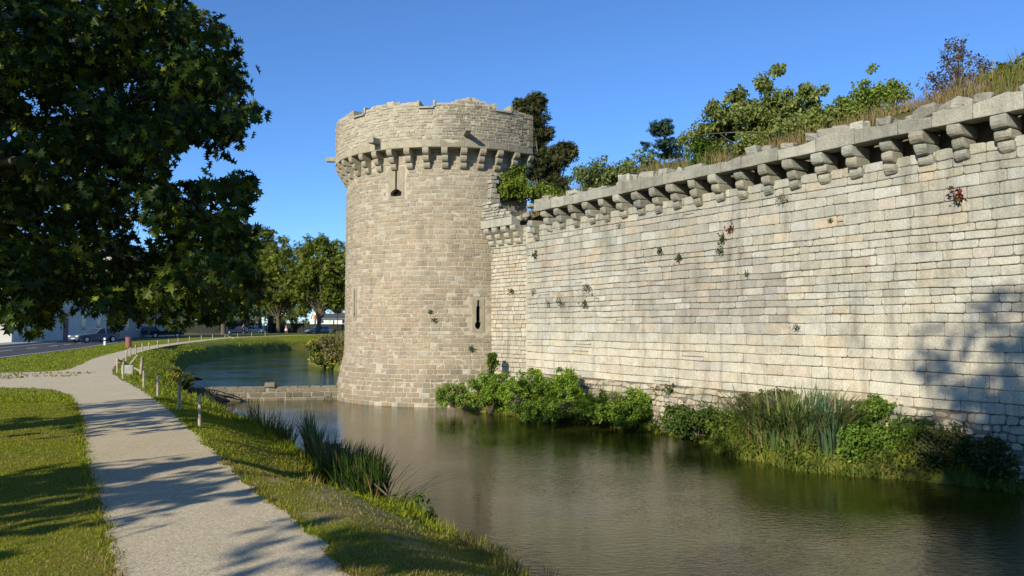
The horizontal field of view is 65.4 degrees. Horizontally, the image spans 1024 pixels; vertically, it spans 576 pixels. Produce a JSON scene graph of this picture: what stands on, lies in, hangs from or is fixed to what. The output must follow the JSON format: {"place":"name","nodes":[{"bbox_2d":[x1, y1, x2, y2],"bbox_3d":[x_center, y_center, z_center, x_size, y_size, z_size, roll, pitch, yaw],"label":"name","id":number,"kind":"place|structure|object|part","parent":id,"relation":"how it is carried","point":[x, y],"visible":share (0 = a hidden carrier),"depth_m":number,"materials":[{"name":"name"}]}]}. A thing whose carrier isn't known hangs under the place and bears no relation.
{"place":"outdoors","nodes":[
{"label":"outdoors","id":0,"kind":"place"},
{"bbox_2d":[0,340,61,346],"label":"pavement","id":1,"kind":"structure","parent":0,"point":[15,343],"depth_m":70.47,"materials":[{"name":"concrete"}]},
{"bbox_2d":[0,334,257,357],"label":"road","id":2,"kind":"structure","parent":0,"point":[21,350],"depth_m":61.45,"materials":[{"name":"grey asphalt"}]},
{"bbox_2d":[68,328,119,342],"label":"parked car","id":3,"kind":"object","parent":2,"relation":"on","point":[100,334],"visible":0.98,"depth_m":75.62,"materials":[{"name":"paint"}]},
{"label":"windows","id":4,"kind":"part","parent":3,"relation":"part of","materials":[{"name":"grey glass"}]},
{"bbox_2d":[0,334,252,357],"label":"road markings","id":5,"kind":"object","parent":2,"relation":"on","point":[66,344],"visible":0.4,"depth_m":61.30,"materials":[{"name":"paint"}]},
{"bbox_2d":[141,326,159,336],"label":"parked car","id":6,"kind":"object","parent":2,"relation":"on","point":[145,330],"visible":0.15,"depth_m":107.33,"materials":[{"name":"paint"}]},
{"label":"windows","id":7,"kind":"part","parent":6,"relation":"part of","materials":[{"name":"black glass"}]},
{"bbox_2d":[149,327,184,337],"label":"parked car","id":8,"kind":"object","parent":2,"relation":"on","point":[155,334],"visible":0.74,"depth_m":105.13,"materials":[{"name":"paint"}]},
{"bbox_2d":[226,326,248,333],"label":"parked car","id":9,"kind":"object","parent":2,"relation":"on","point":[237,329],"visible":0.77,"depth_m":149.10,"materials":[{"name":"paint"}]},
{"bbox_2d":[0,335,349,575],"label":"path","id":10,"kind":"structure","parent":0,"point":[180,501],"depth_m":7.62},
{"bbox_2d":[0,371,95,378],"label":"path grass","id":11,"kind":"structure","parent":10,"relation":"on","point":[17,375],"depth_m":25.98,"materials":[{"name":"green plant"}]},
{"bbox_2d":[125,337,131,349],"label":"litter bin","id":12,"kind":"object","parent":10,"relation":"on","point":[128,342],"visible":0.99,"depth_m":53.32,"materials":[{"name":"red metal"}]},
{"bbox_2d":[183,350,338,386],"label":"water","id":13,"kind":"structure","parent":0,"point":[289,368],"depth_m":54.62,"materials":[{"name":"liquid"}]},
{"bbox_2d":[0,331,1022,575],"bbox_3d":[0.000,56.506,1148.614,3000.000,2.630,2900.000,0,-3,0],"label":"ground","id":14,"kind":"structure","parent":0,"point":[216,349],"depth_m":8.27,"materials":[{"name":"green plant"}]},
{"bbox_2d":[0,280,106,342],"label":"street house","id":15,"kind":"structure","parent":14,"relation":"on","point":[77,323],"depth_m":84.11,"materials":[{"name":"paint"}]},
{"bbox_2d":[63,318,68,340],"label":"door","id":16,"kind":"structure","parent":15,"relation":"in","point":[65,330],"depth_m":83.62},
{"bbox_2d":[80,317,85,330],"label":"window","id":17,"kind":"structure","parent":15,"relation":"in","point":[83,321],"depth_m":88.15,"materials":[{"name":"grey glass"}]},
{"bbox_2d":[96,317,100,327],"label":"window","id":18,"kind":"structure","parent":15,"relation":"in","point":[97,321],"depth_m":92.89,"materials":[{"name":"grey glass"}]},
{"bbox_2d":[78,244,164,337],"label":"street house","id":19,"kind":"structure","parent":14,"relation":"on","point":[131,330],"depth_m":104.55,"materials":[{"name":"paint"}]},
{"bbox_2d":[122,362,123,379],"bbox_3d":[-11.801,2.583,24.204,0.060,0.696,0.076,1,-3,-29],"label":"timber post","id":20,"kind":"object","parent":14,"relation":"on","point":[123,370],"visible":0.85,"depth_m":24.18,"materials":[{"name":"beige wood"}]},
{"bbox_2d":[121,365,133,373],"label":"sign","id":21,"kind":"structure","parent":14,"relation":"on","point":[128,369],"depth_m":26.83,"materials":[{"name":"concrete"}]},
{"bbox_2d":[116,355,143,374],"bbox_3d":[-13.291,2.712,27.731,0.904,0.766,0.208,3,-4,-44],"label":"barrier","id":22,"kind":"object","parent":14,"relation":"on","point":[140,370],"visible":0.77,"depth_m":27.85,"materials":[{"name":"beige wood"}]},
{"bbox_2d":[0,0,274,342],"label":"oak tree","id":23,"kind":"object","parent":14,"relation":"on","point":[46,63],"visible":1,"depth_m":8.85,"materials":[{"name":"green plant"}]},
{"bbox_2d":[143,371,144,387],"bbox_3d":[-9.698,2.480,21.001,0.061,0.603,0.077,2,-4,-42],"label":"timber post","id":24,"kind":"object","parent":14,"relation":"on","point":[143,379],"visible":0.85,"depth_m":20.99,"materials":[{"name":"beige wood"}]},
{"bbox_2d":[156,376,158,395],"bbox_3d":[-8.160,2.340,18.371,0.062,0.638,0.067,0,-3,0],"label":"timber post","id":25,"kind":"object","parent":14,"relation":"on","point":[157,390],"visible":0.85,"depth_m":18.36,"materials":[{"name":"beige wood"}]},
{"bbox_2d":[0,335,342,424],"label":"bank grass","id":26,"kind":"structure","parent":14,"relation":"on","point":[165,362],"depth_m":33.55,"materials":[{"name":"green plant"}]},
{"bbox_2d":[168,370,179,377],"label":"ragwort","id":27,"kind":"object","parent":14,"relation":"on","point":[175,374],"visible":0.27,"depth_m":33.42,"materials":[{"name":"yellow plant"}]},
{"bbox_2d":[177,380,181,410],"bbox_3d":[-6.451,2.151,15.463,0.081,0.744,0.061,-2,-4,41],"label":"timber post","id":28,"kind":"object","parent":14,"relation":"on","point":[179,394],"visible":0.91,"depth_m":15.44,"materials":[{"name":"grey wood"}]},
{"bbox_2d":[167,370,202,393],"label":"bank herbs","id":29,"kind":"object","parent":14,"relation":"on","point":[186,379],"visible":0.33,"depth_m":32.72,"materials":[{"name":"green plant"}]},
{"bbox_2d":[198,395,200,425],"bbox_3d":[-5.128,2.088,13.096,0.056,0.653,0.070,3,-4,-44],"label":"timber post","id":30,"kind":"object","parent":14,"relation":"on","point":[199,410],"visible":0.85,"depth_m":13.08,"materials":[{"name":"beige wood"}]},
{"bbox_2d":[165,320,244,332],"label":"garden wall","id":31,"kind":"structure","parent":14,"relation":"on","point":[204,329],"depth_m":169.78,"materials":[{"name":"grey stone"}]},
{"bbox_2d":[204,390,237,413],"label":"bank reeds","id":32,"kind":"object","parent":14,"relation":"on","point":[208,398],"visible":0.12,"depth_m":21.63,"materials":[{"name":"green plant"}]},
{"bbox_2d":[198,309,250,321],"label":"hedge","id":33,"kind":"object","parent":14,"relation":"on","point":[242,316],"visible":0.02,"depth_m":180.86,"materials":[{"name":"green plant"}]},
{"bbox_2d":[192,247,257,334],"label":"street tree","id":34,"kind":"object","parent":14,"relation":"on","point":[223,329],"visible":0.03,"depth_m":137.53,"materials":[{"name":"green plant"}]},
{"bbox_2d":[245,316,249,332],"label":"gate pillar","id":35,"kind":"structure","parent":14,"relation":"on","point":[247,321],"depth_m":167.87,"materials":[{"name":"grey stone"}]},
{"bbox_2d":[231,224,278,328],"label":"street tree","id":36,"kind":"object","parent":14,"relation":"on","point":[267,235],"visible":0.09,"depth_m":171.48,"materials":[{"name":"green plant"}]},
{"bbox_2d":[248,326,264,332],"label":"parked car","id":37,"kind":"object","parent":14,"relation":"on","point":[252,329],"visible":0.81,"depth_m":162.16,"materials":[{"name":"paint"}]},
{"bbox_2d":[250,322,266,331],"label":"parked car","id":38,"kind":"object","parent":14,"relation":"on","point":[253,323],"visible":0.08,"depth_m":183.14,"materials":[{"name":"paint"}]},
{"bbox_2d":[257,325,267,332],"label":"parked car","id":39,"kind":"object","parent":14,"relation":"on","point":[265,327],"visible":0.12,"depth_m":175.10,"materials":[{"name":"paint"}]},
{"bbox_2d":[187,385,337,401],"bbox_3d":[-12.098,5.300,38.501,9.118,1.098,0.664,0,-3,-9],"label":"stone weir","id":40,"kind":"object","parent":14,"relation":"on","point":[276,393],"visible":0.48,"depth_m":38.30,"materials":[{"name":"beige stone"}]},
{"bbox_2d":[265,382,276,386],"bbox_3d":[-11.624,4.665,38.428,0.529,0.248,0.426,0,-3,0],"label":"loose block","id":41,"kind":"object","parent":40,"relation":"on","point":[272,384],"depth_m":38.22,"materials":[{"name":"stone"}]},
{"bbox_2d":[240,395,300,445],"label":"bank reeds","id":42,"kind":"object","parent":14,"relation":"on","point":[279,430],"visible":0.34,"depth_m":16.92,"materials":[{"name":"green plant"}]},
{"bbox_2d":[267,316,273,332],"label":"gate pillar","id":43,"kind":"structure","parent":14,"relation":"on","point":[270,324],"depth_m":167.82,"materials":[{"name":"grey stone"}]},
{"bbox_2d":[245,234,310,332],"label":"street tree","id":44,"kind":"object","parent":14,"relation":"on","point":[280,303],"visible":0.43,"depth_m":163.66,"materials":[{"name":"green plant"}]},
{"bbox_2d":[249,306,309,325],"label":"hedge","id":45,"kind":"object","parent":14,"relation":"on","point":[287,317],"visible":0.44,"depth_m":251.09,"materials":[{"name":"green plant"}]},
{"bbox_2d":[262,302,313,319],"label":"street tree","id":46,"kind":"object","parent":14,"relation":"on","point":[309,309],"visible":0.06,"depth_m":265.81,"materials":[{"name":"green plant"}]},
{"bbox_2d":[273,323,303,332],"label":"garden wall","id":47,"kind":"structure","parent":14,"relation":"on","point":[295,327],"depth_m":168.77,"materials":[{"name":"grey stone"}]},
{"bbox_2d":[275,232,345,333],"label":"street tree","id":48,"kind":"object","parent":14,"relation":"on","point":[323,290],"visible":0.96,"depth_m":156.24,"materials":[{"name":"green plant"}]},
{"bbox_2d":[304,326,323,332],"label":"parked car","id":49,"kind":"object","parent":14,"relation":"on","point":[313,329],"visible":0.62,"depth_m":158.82,"materials":[{"name":"paint"}]},
{"bbox_2d":[311,311,317,323],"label":"white house","id":50,"kind":"structure","parent":14,"relation":"on","point":[314,321],"depth_m":234.81,"materials":[{"name":"paint"}]},
{"bbox_2d":[305,337,337,369],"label":"ragwort","id":51,"kind":"object","parent":14,"relation":"on","point":[313,348],"visible":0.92,"depth_m":59.68,"materials":[{"name":"yellow plant"}]},
{"bbox_2d":[304,324,343,332],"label":"garden wall","id":52,"kind":"structure","parent":14,"relation":"on","point":[330,326],"depth_m":165.80,"materials":[{"name":"grey stone"}]},
{"bbox_2d":[305,333,343,362],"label":"meadow thicket","id":53,"kind":"object","parent":14,"relation":"on","point":[327,354],"visible":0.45,"depth_m":59.08,"materials":[{"name":"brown plant"}]},
{"bbox_2d":[308,328,344,364],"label":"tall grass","id":54,"kind":"structure","parent":14,"relation":"on","point":[340,335],"depth_m":61.82,"materials":[{"name":"green plant"}]},
{"bbox_2d":[320,326,333,332],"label":"parked car","id":55,"kind":"object","parent":14,"relation":"on","point":[324,329],"visible":0.64,"depth_m":159.11,"materials":[{"name":"paint"}]},
{"bbox_2d":[321,313,344,323],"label":"white house","id":56,"kind":"structure","parent":14,"relation":"on","point":[328,318],"depth_m":236.20,"materials":[{"name":"paint"}]},
{"bbox_2d":[327,256,344,312],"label":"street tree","id":57,"kind":"object","parent":14,"relation":"on","point":[339,311],"visible":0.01,"depth_m":271.57,"materials":[{"name":"green plant"}]},
{"bbox_2d":[290,405,398,499],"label":"bank reeds","id":58,"kind":"object","parent":14,"relation":"on","point":[332,462],"visible":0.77,"depth_m":11.36,"materials":[{"name":"green plant"}]},
{"bbox_2d":[322,442,438,525],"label":"bank herbs","id":59,"kind":"object","parent":14,"relation":"on","point":[418,498],"visible":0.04,"depth_m":10.12,"materials":[{"name":"green plant"}]},
{"bbox_2d":[326,97,533,406],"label":"round tower","id":60,"kind":"structure","parent":14,"relation":"on","point":[419,180],"depth_m":36.08,"materials":[{"name":"stone"}]},
{"bbox_2d":[382,464,484,505],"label":"bank reeds","id":61,"kind":"object","parent":14,"relation":"on","point":[406,494],"visible":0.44,"depth_m":10.63,"materials":[{"name":"green plant"}]},
{"bbox_2d":[434,382,473,409],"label":"bramble bush","id":62,"kind":"object","parent":14,"relation":"on","point":[455,401],"visible":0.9,"depth_m":32.76,"materials":[{"name":"green plant"}]},
{"bbox_2d":[437,384,461,398],"bbox_3d":[-2.531,4.252,32.698,1.142,0.642,0.652,0,-3,0],"label":"loosestrife","id":63,"kind":"object","parent":62,"relation":"on","point":[448,386],"visible":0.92,"depth_m":32.73,"materials":[{"name":"green plant"}]},
{"bbox_2d":[467,371,511,413],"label":"bramble bush","id":64,"kind":"object","parent":14,"relation":"on","point":[487,387],"visible":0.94,"depth_m":32.05,"materials":[{"name":"green plant"}]},
{"bbox_2d":[502,367,545,414],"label":"bramble bush","id":65,"kind":"object","parent":14,"relation":"on","point":[526,392],"visible":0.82,"depth_m":30.66,"materials":[{"name":"green plant"}]},
{"bbox_2d":[517,395,571,423],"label":"bramble bush","id":66,"kind":"object","parent":14,"relation":"on","point":[550,409],"visible":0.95,"depth_m":29.26,"materials":[{"name":"green plant"}]},
{"bbox_2d":[511,90,579,202],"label":"holm oak","id":67,"kind":"object","parent":14,"relation":"on","point":[549,163],"visible":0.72,"depth_m":49.98,"materials":[{"name":"green plant"}]},
{"bbox_2d":[539,366,585,415],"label":"bramble bush","id":68,"kind":"object","parent":14,"relation":"on","point":[563,381],"visible":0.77,"depth_m":29.71,"materials":[{"name":"green plant"}]},
{"bbox_2d":[567,388,615,424],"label":"bramble bush","id":69,"kind":"object","parent":14,"relation":"on","point":[593,408],"visible":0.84,"depth_m":27.93,"materials":[{"name":"green plant"}]},
{"bbox_2d":[560,398,575,417],"bbox_3d":[2.034,4.318,28.737,0.778,0.722,0.648,-2,-3,30],"label":"loosestrife","id":70,"kind":"object","parent":69,"relation":"on","point":[565,406],"visible":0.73,"depth_m":28.68,"materials":[{"name":"green plant"}]},
{"bbox_2d":[604,386,651,427],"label":"bramble bush","id":71,"kind":"object","parent":14,"relation":"on","point":[632,411],"visible":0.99,"depth_m":27.03,"materials":[{"name":"green plant"}]},
{"bbox_2d":[608,392,628,407],"bbox_3d":[3.634,3.788,27.153,0.785,0.596,0.599,0,-3,0],"label":"loosestrife","id":72,"kind":"object","parent":71,"relation":"on","point":[623,398],"visible":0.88,"depth_m":27.06,"materials":[{"name":"green plant"}]},
{"bbox_2d":[635,117,689,170],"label":"conifer","id":73,"kind":"object","parent":14,"relation":"on","point":[661,128],"visible":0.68,"depth_m":60.12,"materials":[{"name":"green plant"}]},
{"bbox_2d":[659,400,725,440],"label":"dark herb bush","id":74,"kind":"object","parent":14,"relation":"on","point":[689,419],"visible":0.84,"depth_m":24.34,"materials":[{"name":"green plant"}]},
{"bbox_2d":[669,401,694,411],"bbox_3d":[5.358,3.771,25.054,0.867,0.517,0.592,0,-3,0],"label":"loosestrife","id":75,"kind":"object","parent":74,"relation":"on","point":[677,405],"visible":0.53,"depth_m":25.05,"materials":[{"name":"pink plant"}]},
{"bbox_2d":[701,384,757,430],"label":"iris reeds","id":76,"kind":"object","parent":14,"relation":"on","point":[725,409],"visible":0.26,"depth_m":23.80,"materials":[{"name":"green plant"}]},
{"bbox_2d":[481,85,1023,482],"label":"curtain wall","id":77,"kind":"structure","parent":14,"relation":"on","point":[900,277],"depth_m":22.47,"materials":[{"name":"stone"}]},
{"bbox_2d":[484,352,499,378],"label":"climbing ivy","id":78,"kind":"object","parent":77,"relation":"attached to","point":[493,361],"visible":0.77,"depth_m":34.39,"materials":[{"name":"green plant"}]},
{"bbox_2d":[578,300,587,307],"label":"wall tuft","id":79,"kind":"object","parent":77,"relation":"attached to","point":[585,305],"visible":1,"depth_m":30.79,"materials":[{"name":"green plant"}]},
{"bbox_2d":[581,278,591,295],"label":"wall tuft","id":80,"kind":"object","parent":77,"relation":"attached to","point":[586,288],"visible":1,"depth_m":30.63,"materials":[{"name":"green plant"}]},
{"bbox_2d":[661,383,674,394],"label":"wall tuft","id":81,"kind":"object","parent":77,"relation":"attached to","point":[669,388],"visible":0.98,"depth_m":26.67,"materials":[{"name":"green plant"}]},
{"bbox_2d":[674,253,682,261],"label":"wall tuft","id":82,"kind":"object","parent":77,"relation":"attached to","point":[678,257],"visible":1,"depth_m":26.61,"materials":[{"name":"green plant"}]},
{"bbox_2d":[715,247,725,255],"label":"wall tuft","id":83,"kind":"object","parent":77,"relation":"attached to","point":[720,250],"visible":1,"depth_m":25.04,"materials":[{"name":"green plant"}]},
{"bbox_2d":[717,231,726,244],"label":"wall tuft","id":84,"kind":"object","parent":77,"relation":"attached to","point":[722,239],"visible":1,"depth_m":25.03,"materials":[{"name":"green plant"}]},
{"bbox_2d":[724,221,733,233],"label":"wall tuft","id":85,"kind":"object","parent":77,"relation":"attached to","point":[729,229],"visible":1,"depth_m":24.78,"materials":[{"name":"red plant"}]},
{"bbox_2d":[524,79,1022,222],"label":"terrace","id":86,"kind":"structure","parent":77,"relation":"on","point":[901,116],"depth_m":20.89,"materials":[{"name":"stone"}]},
{"bbox_2d":[497,162,566,203],"bbox_3d":[0.694,-4.783,36.539,3.585,2.157,2.126,-1,-3,28],"label":"tower ivy","id":87,"kind":"object","parent":86,"relation":"on","point":[517,188],"visible":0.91,"depth_m":36.28,"materials":[{"name":"green plant"}]},
{"bbox_2d":[567,149,665,190],"bbox_3d":[4.053,-4.528,31.393,4.680,1.572,2.593,-2,-3,37],"label":"pale shrub","id":88,"kind":"object","parent":86,"relation":"on","point":[606,174],"visible":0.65,"depth_m":30.94,"materials":[{"name":"green plant"}]},
{"bbox_2d":[685,135,725,163],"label":"ivy bush","id":89,"kind":"object","parent":86,"relation":"on","point":[699,143],"visible":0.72,"depth_m":26.66,"materials":[{"name":"green plant"}]},
{"bbox_2d":[688,62,834,152],"bbox_3d":[8.182,-5.850,26.213,4.777,3.263,2.612,-1,-3,14],"label":"cherry shrub","id":90,"kind":"object","parent":86,"relation":"on","point":[739,113],"visible":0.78,"depth_m":25.80,"materials":[{"name":"green plant"}]},
{"bbox_2d":[518,44,1023,218],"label":"dry grass","id":91,"kind":"structure","parent":86,"relation":"on","point":[960,90],"depth_m":20.98,"materials":[{"name":"green plant"}]},
{"bbox_2d":[675,100,913,158],"bbox_3d":[8.396,-4.876,24.563,2.096,1.760,8.111,2,-3,-39],"label":"shrub","id":92,"kind":"object","parent":86,"relation":"on","point":[811,119],"visible":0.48,"depth_m":24.04,"materials":[{"name":"green plant"}]},
{"bbox_2d":[822,63,913,123],"bbox_3d":[10.070,-5.340,22.565,2.417,1.918,1.525,-1,-3,20],"label":"leafy shrub","id":93,"kind":"object","parent":86,"relation":"on","point":[867,96],"visible":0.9,"depth_m":22.34,"materials":[{"name":"green plant"}]},
{"bbox_2d":[915,34,994,99],"bbox_3d":[11.473,-5.603,20.572,1.992,1.933,1.197,0,-3,0],"label":"rose shrub","id":94,"kind":"object","parent":86,"relation":"on","point":[957,71],"visible":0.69,"depth_m":20.52,"materials":[{"name":"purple plant"}]},
{"bbox_2d":[977,51,1023,85],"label":"yellow shrub","id":95,"kind":"object","parent":86,"relation":"on","point":[995,69],"visible":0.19,"depth_m":19.62,"materials":[{"name":"green plant"}]},
{"bbox_2d":[774,194,788,203],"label":"wall tuft","id":96,"kind":"object","parent":77,"relation":"attached to","point":[779,197],"visible":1,"depth_m":23.13,"materials":[{"name":"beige plant"}]},
{"bbox_2d":[945,186,967,204],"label":"wall tuft","id":97,"kind":"object","parent":77,"relation":"attached to","point":[959,194],"visible":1,"depth_m":18.86,"materials":[{"name":"red plant"}]},
{"bbox_2d":[486,377,1023,494],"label":"bank weeds","id":98,"kind":"object","parent":14,"relation":"on","point":[724,452],"visible":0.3,"depth_m":19.91,"materials":[{"name":"green plant"}]},
{"bbox_2d":[733,386,828,408],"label":"wall foot herbs","id":99,"kind":"object","parent":14,"relation":"on","point":[746,399],"depth_m":22.68,"materials":[{"name":"green plant"}]},
{"bbox_2d":[709,378,887,452],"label":"iris reeds","id":100,"kind":"object","parent":14,"relation":"on","point":[760,419],"visible":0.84,"depth_m":20.82,"materials":[{"name":"green plant"}]},
{"bbox_2d":[801,390,857,456],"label":"iris reeds","id":101,"kind":"object","parent":14,"relation":"on","point":[821,439],"visible":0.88,"depth_m":19.92,"materials":[{"name":"green plant"}]},
{"bbox_2d":[836,393,933,465],"bbox_3d":[9.453,3.474,20.075,2.482,2.231,2.507,-1,-3,19],"label":"elder bush","id":102,"kind":"object","parent":14,"relation":"on","point":[875,403],"visible":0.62,"depth_m":19.48,"materials":[{"name":"green plant"}]},
{"bbox_2d":[906,422,1018,480],"bbox_3d":[10.515,3.794,18.352,2.566,1.384,1.542,-2,-3,32],"label":"scrub bush","id":103,"kind":"object","parent":14,"relation":"on","point":[980,452],"visible":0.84,"depth_m":18.19,"materials":[{"name":"green plant"}]},
{"bbox_2d":[5,0,1023,324],"label":"sky","id":104,"kind":"structure","parent":0,"point":[606,70],"materials":[{"name":"blue"}]},
{"bbox_2d":[216,400,1023,575],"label":"water","id":105,"kind":"structure","parent":0,"point":[570,499],"depth_m":16.20,"materials":[{"name":"liquid"}]},
{"bbox_2d":[509,394,525,414],"bbox_3d":[0.185,4.399,30.019,0.744,0.902,0.660,-1,-3,26],"label":"loosestrife","id":106,"kind":"object","parent":105,"relation":"on","point":[515,404],"visible":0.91,"depth_m":29.97,"materials":[{"name":"green plant"}]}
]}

